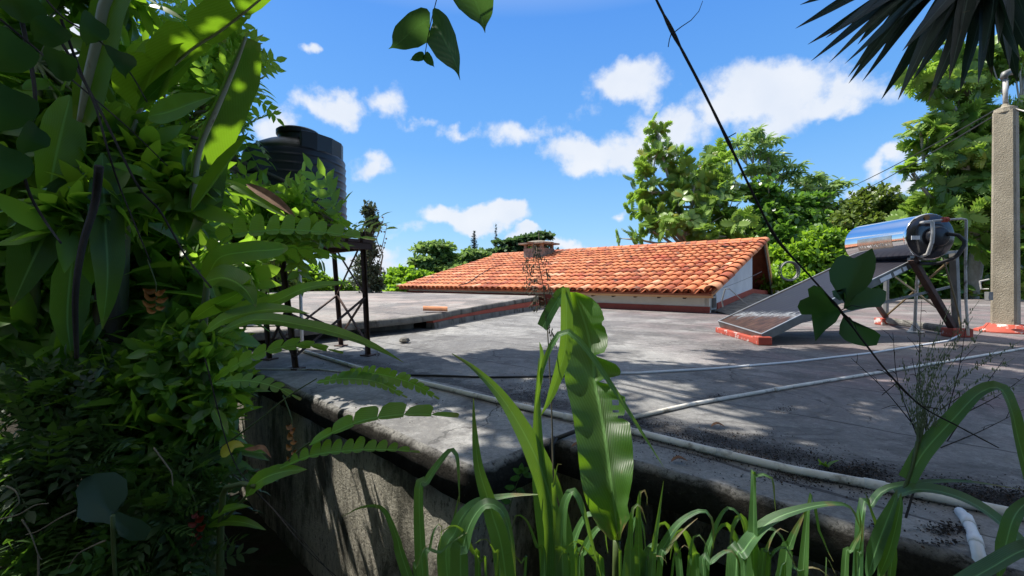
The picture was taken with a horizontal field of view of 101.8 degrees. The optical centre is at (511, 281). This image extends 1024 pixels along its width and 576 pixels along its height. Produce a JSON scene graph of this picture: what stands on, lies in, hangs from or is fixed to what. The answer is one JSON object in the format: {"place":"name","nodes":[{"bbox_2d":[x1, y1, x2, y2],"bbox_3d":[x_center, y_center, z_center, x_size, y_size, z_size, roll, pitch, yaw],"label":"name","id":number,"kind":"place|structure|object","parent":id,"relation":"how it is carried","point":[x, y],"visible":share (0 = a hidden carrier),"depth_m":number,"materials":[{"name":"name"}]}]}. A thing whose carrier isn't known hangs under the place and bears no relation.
{"place":"outdoors","nodes":[
{"label":"outdoors","id":0,"kind":"place"},
{"bbox_2d":[0,290,922,575],"bbox_3d":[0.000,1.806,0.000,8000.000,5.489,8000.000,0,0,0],"label":"ground","id":1,"kind":"structure","parent":0,"point":[272,556],"depth_m":2.89,"materials":[{"name":"soil"}]},
{"bbox_2d":[0,180,138,408],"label":"leafy shrub","id":2,"kind":"object","parent":1,"relation":"on","point":[18,321],"visible":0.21,"depth_m":1.85,"materials":[{"name":"green plant"}]},
{"bbox_2d":[0,0,147,191],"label":"creeper","id":3,"kind":"object","parent":1,"relation":"on","point":[18,109],"visible":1,"depth_m":1.09,"materials":[{"name":"green plant"}]},
{"bbox_2d":[59,19,150,261],"bbox_3d":[-1.091,-0.373,1.101,0.214,0.644,0.076,0,0,3],"label":"hanging vine","id":4,"kind":"object","parent":3,"relation":"hanging from","point":[88,90],"visible":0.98,"depth_m":1.11,"materials":[{"name":"plant"}]},
{"bbox_2d":[0,447,172,575],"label":"dead twigs","id":5,"kind":"object","parent":1,"relation":"on","point":[31,535],"visible":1,"depth_m":1.25,"materials":[{"name":"brown wood"}]},
{"bbox_2d":[76,472,151,575],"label":"elephant ear","id":6,"kind":"object","parent":1,"relation":"on","point":[101,497],"visible":1,"depth_m":1.31},
{"bbox_2d":[0,0,256,497],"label":"leafy shrub","id":7,"kind":"object","parent":1,"relation":"on","point":[163,186],"visible":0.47,"depth_m":1.86,"materials":[{"name":"green plant"}]},
{"bbox_2d":[5,0,270,387],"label":"banana plant","id":8,"kind":"object","parent":1,"relation":"on","point":[167,54],"visible":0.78,"depth_m":1.74,"materials":[{"name":"green plant"}]},
{"bbox_2d":[142,259,167,313],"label":"hanging flower","id":9,"kind":"object","parent":8,"relation":"hanging from","point":[148,298],"visible":1,"depth_m":1.74,"materials":[{"name":"orange plant"}]},
{"bbox_2d":[0,330,276,575],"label":"leafy shrub","id":10,"kind":"object","parent":1,"relation":"on","point":[50,457],"visible":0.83,"depth_m":1.48,"materials":[{"name":"green plant"}]},
{"bbox_2d":[187,483,205,545],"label":"hanging flower","id":11,"kind":"object","parent":10,"relation":"hanging from","point":[200,528],"visible":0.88,"depth_m":1.49,"materials":[{"name":"red plant"}]},
{"bbox_2d":[37,325,270,572],"bbox_3d":[-1.490,0.913,1.801,0.869,1.449,0.686,0,0,24],"label":"leafy shrub","id":12,"kind":"object","parent":1,"relation":"on","point":[169,428],"visible":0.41,"depth_m":1.68,"materials":[{"name":"green plant"}]},
{"bbox_2d":[56,206,280,363],"bbox_3d":[-1.833,0.375,2.292,1.224,1.893,0.922,0,0,16],"label":"leafy shrub","id":13,"kind":"object","parent":1,"relation":"on","point":[178,278],"visible":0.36,"depth_m":2.15,"materials":[{"name":"green plant"}]},
{"bbox_2d":[123,310,253,575],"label":"leafy shrub","id":14,"kind":"object","parent":1,"relation":"on","point":[188,349],"visible":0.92,"depth_m":1.68,"materials":[{"name":"green plant"}]},
{"bbox_2d":[142,110,239,178],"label":"leafy shrub","id":15,"kind":"object","parent":1,"relation":"on","point":[185,128],"depth_m":3.71,"materials":[{"name":"green plant"}]},
{"bbox_2d":[75,0,397,296],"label":"pinnate leaf tree","id":16,"kind":"object","parent":1,"relation":"on","point":[205,72],"visible":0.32,"depth_m":3.31,"materials":[{"name":"green plant"}]},
{"bbox_2d":[226,237,259,397],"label":"leafy shrub","id":17,"kind":"object","parent":1,"relation":"on","point":[254,370],"depth_m":3.00,"materials":[{"name":"green plant"}]},
{"bbox_2d":[259,263,304,291],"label":"leafy tree","id":18,"kind":"object","parent":1,"relation":"on","point":[292,282],"visible":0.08,"depth_m":17.75,"materials":[{"name":"green plant"}]},
{"bbox_2d":[191,179,403,564],"bbox_3d":[-1.030,0.623,1.760,1.368,2.332,0.471,0,0,44],"label":"heliconia plant","id":19,"kind":"object","parent":1,"relation":"on","point":[218,268],"visible":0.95,"depth_m":1.65,"materials":[{"name":"green plant"}]},
{"bbox_2d":[295,264,359,290],"bbox_3d":[-9.299,0.780,19.956,3.997,3.328,1.553,0,0,0],"label":"leafy tree","id":20,"kind":"object","parent":1,"relation":"on","point":[316,275],"visible":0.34,"depth_m":19.72,"materials":[{"name":"green plant"}]},
{"bbox_2d":[208,338,458,575],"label":"heliconia plant","id":21,"kind":"object","parent":1,"relation":"on","point":[383,378],"visible":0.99,"depth_m":1.41,"materials":[{"name":"green plant"}]},
{"bbox_2d":[204,358,335,575],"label":"hanging vine","id":22,"kind":"object","parent":21,"relation":"hanging from","point":[238,468],"visible":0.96,"depth_m":1.41,"materials":[{"name":"plant"}]},
{"bbox_2d":[233,474,332,575],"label":"hanging vine","id":23,"kind":"object","parent":21,"relation":"hanging from","point":[292,529],"visible":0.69,"depth_m":1.41,"materials":[{"name":"plant"}]},
{"bbox_2d":[282,395,296,461],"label":"hanging flower","id":24,"kind":"object","parent":21,"relation":"hanging from","point":[290,427],"visible":0.89,"depth_m":1.49,"materials":[{"name":"brown plant"}]},
{"bbox_2d":[344,200,386,292],"bbox_3d":[-5.968,-0.639,17.012,1.679,5.487,1.331,0,0,-25],"label":"vine covered trunk","id":25,"kind":"object","parent":1,"relation":"on","point":[375,282],"visible":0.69,"depth_m":16.83,"materials":[{"name":"green plant"}]},
{"bbox_2d":[382,263,434,291],"bbox_3d":[-6.718,1.097,27.090,4.210,4.603,4.567,0,0,0],"label":"leafy tree","id":26,"kind":"object","parent":1,"relation":"on","point":[394,277],"visible":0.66,"depth_m":26.54,"materials":[{"name":"green plant"}]},
{"bbox_2d":[406,239,462,272],"bbox_3d":[-5.309,0.315,31.614,5.594,7.298,3.948,0,0,0],"label":"spreading tree","id":27,"kind":"object","parent":1,"relation":"on","point":[440,256],"visible":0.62,"depth_m":31.00,"materials":[{"name":"green plant"}]},
{"bbox_2d":[414,448,459,575],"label":"grass tuft","id":28,"kind":"object","parent":1,"relation":"on","point":[419,535],"visible":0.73,"depth_m":1.30,"materials":[{"name":"green plant"}]},
{"bbox_2d":[344,353,574,575],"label":"grass tuft","id":29,"kind":"object","parent":1,"relation":"on","point":[530,438],"visible":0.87,"depth_m":1.10,"materials":[{"name":"green plant"}]},
{"bbox_2d":[448,245,492,268],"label":"leafy tree","id":30,"kind":"object","parent":1,"relation":"on","point":[467,255],"visible":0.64,"depth_m":30.54,"materials":[{"name":"green plant"}]},
{"bbox_2d":[470,231,477,248],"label":"conifer","id":31,"kind":"object","parent":1,"relation":"on","point":[474,239],"visible":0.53,"depth_m":37.95,"materials":[{"name":"green plant"}]},
{"bbox_2d":[412,498,545,575],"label":"grass tuft","id":32,"kind":"object","parent":1,"relation":"on","point":[461,546],"visible":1,"depth_m":1.01,"materials":[{"name":"green plant"}]},
{"bbox_2d":[485,229,558,253],"bbox_3d":[0.771,-0.039,36.139,7.112,8.870,2.997,0,0,0],"label":"flat topped tree","id":33,"kind":"object","parent":1,"relation":"on","point":[508,244],"visible":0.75,"depth_m":35.45,"materials":[{"name":"green plant"}]},
{"bbox_2d":[551,464,600,575],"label":"grass tuft","id":34,"kind":"object","parent":1,"relation":"on","point":[561,562],"visible":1,"depth_m":0.99,"materials":[{"name":"green plant"}]},
{"bbox_2d":[565,292,633,575],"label":"banana sprout","id":35,"kind":"object","parent":1,"relation":"on","point":[604,443],"visible":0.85,"depth_m":1.16,"materials":[{"name":"green plant"}]},
{"bbox_2d":[572,512,666,575],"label":"grass tuft","id":36,"kind":"object","parent":1,"relation":"on","point":[577,530],"visible":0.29,"depth_m":1.23,"materials":[{"name":"green plant"}]},
{"bbox_2d":[229,291,1023,575],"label":"flat roof building","id":37,"kind":"structure","parent":1,"relation":"on","point":[316,501],"depth_m":2.55,"materials":[{"name":"concrete"}]},
{"bbox_2d":[255,368,341,372],"bbox_3d":[-1.852,0.744,3.496,1.076,0.013,0.095,0,0,8],"label":"thin hose","id":38,"kind":"object","parent":37,"relation":"on","point":[297,369],"visible":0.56,"depth_m":3.50,"materials":[{"name":"black rubber"}]},
{"bbox_2d":[260,231,373,370],"bbox_3d":[-1.991,0.123,4.150,1.134,1.261,1.179,0,0,41],"label":"tower stand","id":39,"kind":"object","parent":37,"relation":"on","point":[362,245],"visible":0.51,"depth_m":4.20,"materials":[{"name":"metal"}]},
{"bbox_2d":[242,125,346,236],"bbox_3d":[-2.188,-0.972,4.220,0.976,1.112,0.976,0,0,0],"label":"water tank","id":40,"kind":"object","parent":39,"relation":"on","point":[288,147],"visible":0.38,"depth_m":3.88,"materials":[{"name":"black plastic"}]},
{"bbox_2d":[298,269,303,348],"bbox_3d":[-2.338,0.153,4.578,0.053,1.181,0.087,0,0,19],"label":"downpipe","id":41,"kind":"object","parent":40,"relation":"attached to","point":[301,308],"visible":0.26,"depth_m":4.58,"materials":[{"name":"white plastic"}]},
{"bbox_2d":[399,337,409,342],"bbox_3d":[-1.304,0.710,5.059,0.133,0.060,0.136,0,0,0],"label":"stone","id":42,"kind":"object","parent":37,"relation":"on","point":[404,340],"visible":1,"depth_m":5.02,"materials":[{"name":"grey stone"}]},
{"bbox_2d":[423,306,447,310],"bbox_3d":[-1.280,0.454,6.940,0.400,0.091,0.150,0,0,-12],"label":"roof tile","id":43,"kind":"object","parent":37,"relation":"on","point":[434,308],"visible":1,"depth_m":6.88,"materials":[{"name":"ceramic"}]},
{"bbox_2d":[397,374,564,377],"bbox_3d":[-0.296,0.742,3.250,1.444,0.015,0.079,0,0,2],"label":"dark hose","id":44,"kind":"object","parent":37,"relation":"on","point":[466,376],"visible":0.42,"depth_m":3.24,"materials":[{"name":"black rubber"}]},
{"bbox_2d":[501,462,531,511],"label":"weed","id":45,"kind":"object","parent":37,"relation":"on","point":[524,471],"visible":0.96,"depth_m":1.49,"materials":[{"name":"green plant"}]},
{"bbox_2d":[549,436,557,469],"bbox_3d":[0.195,0.811,1.926,0.032,0.182,0.047,0,0,45],"label":"pipe stub","id":46,"kind":"object","parent":37,"relation":"on","point":[555,438],"visible":0.64,"depth_m":1.91,"materials":[{"name":"black plastic"}]},
{"bbox_2d":[556,429,574,440],"bbox_3d":[0.297,0.732,2.011,0.235,0.037,0.022,0,0,-31],"label":"pipe stub","id":47,"kind":"object","parent":37,"relation":"on","point":[566,434],"visible":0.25,"depth_m":1.98,"materials":[{"name":"grey plastic"}]},
{"bbox_2d":[396,237,842,314],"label":"tiled house","id":48,"kind":"structure","parent":37,"relation":"on","point":[695,276],"depth_m":13.24,"materials":[{"name":"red tile"}]},
{"bbox_2d":[459,263,505,284],"bbox_3d":[-1.146,-0.325,16.714,0.351,0.960,3.600,0,0,24],"label":"cable","id":49,"kind":"object","parent":48,"relation":"on","point":[480,274],"visible":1,"depth_m":16.49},
{"bbox_2d":[710,296,716,309],"bbox_3d":[4.811,0.520,10.001,0.296,0.320,0.451,0,0,12],"label":"window","id":50,"kind":"structure","parent":48,"relation":"in","point":[713,300],"depth_m":10.05,"materials":[{"name":"glass"}]},
{"bbox_2d":[778,261,800,280],"bbox_3d":[8.660,-0.320,13.000,0.630,0.630,0.146,0,0,0],"label":"hose coil","id":51,"kind":"object","parent":48,"relation":"hanging from","point":[798,270],"visible":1,"depth_m":12.96,"materials":[{"name":"plastic"}]},
{"bbox_2d":[323,320,979,548],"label":"leaf litter","id":52,"kind":"object","parent":37,"relation":"on","point":[947,527],"visible":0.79,"depth_m":1.25,"materials":[{"name":"brown plant"}]},
{"bbox_2d":[297,347,1023,520],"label":"white pipe","id":53,"kind":"object","parent":37,"relation":"on","point":[871,484],"visible":0.62,"depth_m":1.70,"materials":[{"name":"plastic"}]},
{"bbox_2d":[671,456,686,461],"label":"dry leaf","id":54,"kind":"object","parent":37,"relation":"on","point":[677,457],"visible":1,"depth_m":1.72,"materials":[{"name":"brown plant"}]},
{"bbox_2d":[721,288,747,306],"bbox_3d":[4.732,0.351,8.856,0.522,0.400,0.094,0,0,8],"label":"bent conduit","id":55,"kind":"object","parent":37,"relation":"on","point":[733,292],"visible":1,"depth_m":8.86,"materials":[{"name":"metal"}]},
{"bbox_2d":[486,372,1023,512],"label":"leaf litter","id":56,"kind":"object","parent":37,"relation":"on","point":[863,474],"visible":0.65,"depth_m":1.64,"materials":[{"name":"brown plant"}]},
{"bbox_2d":[564,335,959,374],"bbox_3d":[3.224,0.726,4.250,5.928,0.050,0.354,0,0,-22],"label":"white pipe","id":57,"kind":"object","parent":37,"relation":"on","point":[724,367],"visible":0.86,"depth_m":3.72,"materials":[{"name":"plastic"}]},
{"bbox_2d":[818,459,838,467],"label":"weed","id":58,"kind":"object","parent":37,"relation":"on","point":[827,465],"visible":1,"depth_m":1.66,"materials":[{"name":"green plant"}]},
{"bbox_2d":[633,347,1023,418],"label":"white pipe","id":59,"kind":"object","parent":37,"relation":"on","point":[672,408],"visible":0.92,"depth_m":2.87,"materials":[{"name":"plastic"}]},
{"bbox_2d":[716,213,972,345],"bbox_3d":[4.796,-0.058,5.798,4.225,1.620,1.829,0,0,-18],"label":"solar water heater","id":60,"kind":"object","parent":37,"relation":"on","point":[898,246],"visible":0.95,"depth_m":5.52,"materials":[{"name":"silver metal"}]},
{"bbox_2d":[906,324,924,333],"bbox_3d":[5.833,0.660,6.019,0.200,0.180,0.200,0,0,0],"label":"pipe fitting","id":61,"kind":"object","parent":37,"relation":"on","point":[910,330],"visible":0.63,"depth_m":5.97,"materials":[{"name":"white plastic"}]},
{"bbox_2d":[913,260,920,330],"bbox_3d":[5.753,0.173,5.900,0.061,1.083,0.146,0,0,19],"label":"standing pipe","id":62,"kind":"object","parent":37,"relation":"on","point":[915,304],"visible":0.73,"depth_m":5.93,"materials":[{"name":"white plastic"}]},
{"bbox_2d":[954,507,985,561],"bbox_3d":[1.362,1.275,1.213,0.068,1.104,0.301,0,0,40],"label":"downpipe","id":63,"kind":"object","parent":37,"relation":"attached to","point":[975,541],"visible":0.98,"depth_m":1.20,"materials":[{"name":"white plastic"}]},
{"bbox_2d":[973,69,1023,334],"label":"utility pole","id":64,"kind":"object","parent":37,"relation":"on","point":[1003,296],"visible":0.96,"depth_m":6.09,"materials":[{"name":"concrete"}]},
{"bbox_2d":[818,117,991,211],"bbox_3d":[12.161,-3.176,16.085,0.018,1.267,22.067,0,0,26],"label":"overhead wire","id":65,"kind":"object","parent":64,"relation":"attached to","point":[921,158],"visible":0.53,"depth_m":8.45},
{"bbox_2d":[822,106,1000,198],"bbox_3d":[12.695,-3.764,16.585,0.018,2.294,23.441,0,0,27],"label":"overhead wire","id":66,"kind":"object","parent":64,"relation":"attached to","point":[925,148],"visible":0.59,"depth_m":8.41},
{"bbox_2d":[615,481,713,575],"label":"grass tuft","id":67,"kind":"object","parent":1,"relation":"on","point":[639,561],"visible":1,"depth_m":1.01,"materials":[{"name":"green plant"}]},
{"bbox_2d":[615,111,762,245],"bbox_3d":[7.834,-2.871,19.132,6.287,10.763,4.282,0,0,0],"label":"breadfruit tree","id":68,"kind":"object","parent":1,"relation":"on","point":[708,190],"visible":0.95,"depth_m":19.12,"materials":[{"name":"green plant"}]},
{"bbox_2d":[652,506,783,575],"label":"grass tuft","id":69,"kind":"object","parent":1,"relation":"on","point":[696,554],"visible":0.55,"depth_m":1.24,"materials":[{"name":"green plant"}]},
{"bbox_2d":[718,123,859,292],"bbox_3d":[15.335,-2.706,23.850,8.516,12.169,2.733,0,0,0],"label":"umbrella leaf tree","id":70,"kind":"object","parent":1,"relation":"on","point":[818,181],"visible":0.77,"depth_m":23.66,"materials":[{"name":"green plant"}]},
{"bbox_2d":[740,172,838,291],"bbox_3d":[12.413,-1.175,18.427,4.833,7.401,3.547,0,0,0],"label":"dense tree","id":71,"kind":"object","parent":1,"relation":"on","point":[789,217],"visible":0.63,"depth_m":18.15,"materials":[{"name":"green plant"}]},
{"bbox_2d":[699,470,896,575],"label":"grass tuft","id":72,"kind":"object","parent":1,"relation":"on","point":[745,546],"visible":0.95,"depth_m":0.99,"materials":[{"name":"green plant"}]},
{"bbox_2d":[755,223,856,294],"bbox_3d":[11.186,0.006,15.761,4.872,4.327,3.083,0,0,0],"label":"bright shrub","id":73,"kind":"object","parent":1,"relation":"on","point":[820,248],"visible":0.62,"depth_m":15.07,"materials":[{"name":"green plant"}]},
{"bbox_2d":[823,181,908,231],"bbox_3d":[18.328,-0.851,21.590,3.915,8.240,5.849,0,0,32],"label":"round crown tree","id":74,"kind":"object","parent":1,"relation":"on","point":[874,205],"visible":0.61,"depth_m":20.37,"materials":[{"name":"green plant"}]},
{"bbox_2d":[797,0,1023,101],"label":"yucca crown","id":75,"kind":"object","parent":1,"relation":"on","point":[952,23],"visible":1,"depth_m":1.23,"materials":[{"name":"green leaf"}]},
{"bbox_2d":[825,479,1021,575],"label":"grass tuft","id":76,"kind":"object","parent":1,"relation":"on","point":[856,547],"visible":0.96,"depth_m":1.00,"materials":[{"name":"green plant"}]},
{"bbox_2d":[851,300,1023,517],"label":"dead twigs","id":77,"kind":"object","parent":1,"relation":"on","point":[910,502],"visible":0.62,"depth_m":1.40,"materials":[{"name":"brown plant"}]},
{"bbox_2d":[871,244,1021,298],"bbox_3d":[20.374,0.163,18.805,11.974,5.862,3.636,0,0,0],"label":"leafy hedge","id":78,"kind":"object","parent":1,"relation":"on","point":[898,288],"visible":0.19,"depth_m":17.93,"materials":[{"name":"green plant"}]},
{"bbox_2d":[885,34,1023,299],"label":"breadfruit tree","id":79,"kind":"object","parent":1,"relation":"on","point":[957,177],"visible":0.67,"depth_m":16.47,"materials":[{"name":"green plant"}]},
{"bbox_2d":[961,273,990,298],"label":"croton bush","id":80,"kind":"object","parent":1,"relation":"on","point":[982,291],"visible":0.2,"depth_m":17.74,"materials":[{"name":"green plant"}]},
{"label":"shade tree","id":81,"kind":"object","parent":1,"relation":"on","visible":0},
{"bbox_2d":[19,21,61,243],"bbox_3d":[-1.370,-0.479,1.195,0.199,0.746,0.063,0,0,27],"label":"hanging vine","id":82,"kind":"object","parent":81,"relation":"hanging from","point":[32,71],"visible":0.52,"depth_m":1.22,"materials":[{"name":"plant"}]},
{"bbox_2d":[0,18,167,165],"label":"hanging vine","id":83,"kind":"object","parent":81,"relation":"hanging from","point":[24,39],"visible":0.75,"depth_m":1.15,"materials":[{"name":"plant"}]},
{"bbox_2d":[72,164,103,358],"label":"hanging vine","id":84,"kind":"object","parent":81,"relation":"hanging from","point":[98,172],"visible":1,"depth_m":1.34,"materials":[{"name":"plant"}]},
{"bbox_2d":[61,43,211,287],"bbox_3d":[-1.201,-0.420,1.301,0.566,0.884,0.085,0,0,0],"label":"hanging vine","id":85,"kind":"object","parent":81,"relation":"hanging from","point":[128,167],"visible":0.74,"depth_m":1.29,"materials":[{"name":"plant"}]},
{"bbox_2d":[389,0,459,78],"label":"hanging sprig","id":86,"kind":"object","parent":81,"relation":"hanging from","point":[412,29],"visible":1,"depth_m":0.84,"materials":[{"name":"green plant"}]},
{"bbox_2d":[453,0,493,31],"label":"hanging leaf","id":87,"kind":"object","parent":81,"relation":"hanging from","point":[480,12],"visible":1,"depth_m":0.81,"materials":[{"name":"green plant"}]},
{"bbox_2d":[655,0,998,447],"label":"diagonal vine","id":88,"kind":"object","parent":81,"relation":"hanging from","point":[851,278],"visible":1,"depth_m":0.91,"materials":[{"name":"green plant"}]},
{"bbox_2d":[53,0,1019,281],"label":"sky","id":89,"kind":"structure","parent":0,"point":[547,111],"materials":[{"name":"blue"}]},
{"bbox_2d":[522,243,662,506],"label":"seeding grass","id":90,"kind":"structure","parent":0,"point":[566,334],"depth_m":1.00,"materials":[{"name":"green plant"}]},
{"bbox_2d":[865,300,1023,575],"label":"seeding grass","id":91,"kind":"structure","parent":0,"point":[881,547],"depth_m":0.93,"materials":[{"name":"green plant"}]}
]}

